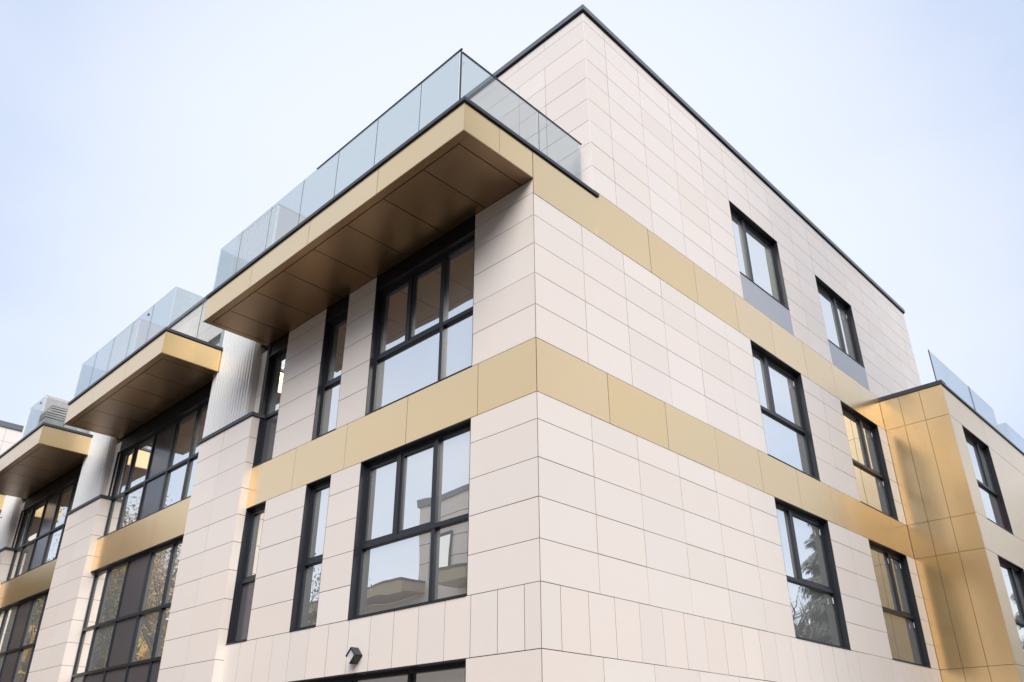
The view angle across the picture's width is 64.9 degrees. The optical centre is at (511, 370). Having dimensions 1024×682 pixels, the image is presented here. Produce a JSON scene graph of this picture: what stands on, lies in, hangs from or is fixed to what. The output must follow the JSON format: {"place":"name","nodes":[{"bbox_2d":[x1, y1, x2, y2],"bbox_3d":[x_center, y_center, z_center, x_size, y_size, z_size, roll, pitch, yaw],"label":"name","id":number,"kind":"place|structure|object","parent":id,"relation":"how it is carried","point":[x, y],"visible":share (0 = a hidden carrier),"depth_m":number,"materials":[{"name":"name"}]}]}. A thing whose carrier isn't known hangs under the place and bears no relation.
{"place":"outdoors","nodes":[
{"label":"outdoors","id":0,"kind":"place"},
{"bbox_2d":[0,0,1023,443],"label":"sky","id":1,"kind":"structure","parent":0,"point":[140,139],"materials":[{"name":"white"}]},
{"label":"ground","id":2,"kind":"structure","parent":0,"visible":0},
{"bbox_2d":[0,420,23,454],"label":"building","id":3,"kind":"structure","parent":2,"relation":"on","point":[10,434],"depth_m":36.74,"materials":[{"name":"grey tile"}]},
{"bbox_2d":[0,4,1023,681],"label":"apartment building","id":4,"kind":"structure","parent":2,"relation":"on","point":[574,346],"depth_m":15.82,"materials":[{"name":"beige tile"}]},
{"bbox_2d":[0,588,49,681],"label":"window","id":5,"kind":"structure","parent":4,"relation":"in","point":[20,621],"depth_m":24.69,"materials":[{"name":"grey"}]},
{"bbox_2d":[1,463,82,583],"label":"window","id":6,"kind":"structure","parent":4,"relation":"in","point":[43,523],"depth_m":26.66,"materials":[{"name":"clear glass"}]},
{"bbox_2d":[38,404,67,426],"bbox_3d":[-15.308,1.944,26.711,0.670,1.510,0.660,-24,-35,39],"label":"roof vent","id":7,"kind":"object","parent":4,"relation":"on","point":[54,414],"visible":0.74,"depth_m":26.70,"materials":[{"name":"silver metal"}]},
{"bbox_2d":[70,534,183,681],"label":"window","id":8,"kind":"structure","parent":4,"relation":"in","point":[122,638],"depth_m":19.48,"materials":[{"name":"grey"}]},
{"bbox_2d":[98,381,212,538],"bbox_3d":[-9.268,2.377,21.188,5.940,3.094,0.222,-24,-35,39],"label":"window","id":9,"kind":"structure","parent":4,"relation":"in","point":[156,469],"depth_m":21.29,"materials":[{"name":"clear glass"}]},
{"bbox_2d":[209,333,220,345],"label":"window","id":10,"kind":"structure","parent":4,"relation":"in","point":[216,340],"depth_m":25.50,"materials":[{"name":"glass"}]},
{"bbox_2d":[226,501,265,644],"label":"window","id":11,"kind":"structure","parent":4,"relation":"in","point":[238,628],"depth_m":16.07,"materials":[{"name":"grey"}]},
{"bbox_2d":[252,334,288,467],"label":"window","id":12,"kind":"structure","parent":4,"relation":"in","point":[265,440],"depth_m":17.77,"materials":[{"name":"grey"}]},
{"bbox_2d":[289,475,330,631],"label":"window","id":13,"kind":"structure","parent":4,"relation":"in","point":[311,548],"depth_m":14.65,"materials":[{"name":"clear glass"}]},
{"bbox_2d":[311,296,348,439],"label":"window","id":14,"kind":"structure","parent":4,"relation":"in","point":[327,401],"depth_m":16.34,"materials":[{"name":"clear glass"}]},
{"bbox_2d":[345,647,362,664],"bbox_3d":[-2.450,4.413,12.491,0.250,0.250,0.147,-24,-35,39],"label":"wall lamp","id":15,"kind":"object","parent":4,"relation":"attached to","point":[354,655],"visible":1,"depth_m":12.45,"materials":[{"name":"grey metal"}]},
{"bbox_2d":[294,659,465,681],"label":"window","id":16,"kind":"structure","parent":4,"relation":"in","point":[453,670],"depth_m":11.80,"materials":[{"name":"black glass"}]},
{"bbox_2d":[347,418,470,619],"bbox_3d":[-1.579,2.408,12.810,2.833,2.700,0.222,-24,-35,39],"label":"window","id":17,"kind":"structure","parent":4,"relation":"in","point":[411,541],"depth_m":12.89,"materials":[{"name":"clear glass"}]},
{"bbox_2d":[365,217,474,415],"bbox_3d":[-1.589,-0.935,14.477,2.833,2.991,0.222,-24,-35,39],"label":"window","id":18,"kind":"structure","parent":4,"relation":"in","point":[422,332],"depth_m":14.57,"materials":[{"name":"clear glass"}]},
{"bbox_2d":[729,201,793,335],"bbox_3d":[5.971,-2.452,19.584,0.232,2.797,2.380,-24,-35,39],"label":"window","id":19,"kind":"structure","parent":4,"relation":"in","point":[758,257],"depth_m":19.78,"materials":[{"name":"clear glass"}]},
{"bbox_2d":[750,340,820,480],"bbox_3d":[5.981,0.919,17.903,0.232,2.690,2.380,-24,-35,39],"label":"window","id":20,"kind":"structure","parent":4,"relation":"in","point":[786,424],"depth_m":18.16,"materials":[{"name":"clear glass"}]},
{"bbox_2d":[774,497,850,649],"bbox_3d":[5.990,4.127,16.304,0.232,2.700,2.380,-24,-35,39],"label":"window","id":21,"kind":"structure","parent":4,"relation":"in","point":[818,615],"depth_m":16.53,"materials":[{"name":"clear glass"}]},
{"bbox_2d":[815,275,869,390],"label":"window","id":22,"kind":"structure","parent":4,"relation":"in","point":[840,327],"depth_m":22.73,"materials":[{"name":"clear glass"}]},
{"bbox_2d":[840,400,898,520],"bbox_3d":[9.121,2.349,20.791,0.232,2.690,2.340,-24,-35,39],"label":"window","id":23,"kind":"structure","parent":4,"relation":"in","point":[869,464],"depth_m":21.10,"materials":[{"name":"clear glass"}]},
{"bbox_2d":[868,539,930,667],"bbox_3d":[9.131,5.558,19.191,0.232,2.700,2.340,-24,-35,39],"label":"window","id":24,"kind":"structure","parent":4,"relation":"in","point":[906,639],"depth_m":19.47,"materials":[{"name":"clear glass"}]},
{"bbox_2d":[962,425,1013,534],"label":"window","id":25,"kind":"structure","parent":4,"relation":"in","point":[988,484],"depth_m":22.61,"materials":[{"name":"clear glass"}]},
{"bbox_2d":[997,555,1023,650],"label":"window","id":26,"kind":"structure","parent":4,"relation":"in","point":[1013,575],"depth_m":21.04,"materials":[{"name":"clear glass"}]}
]}

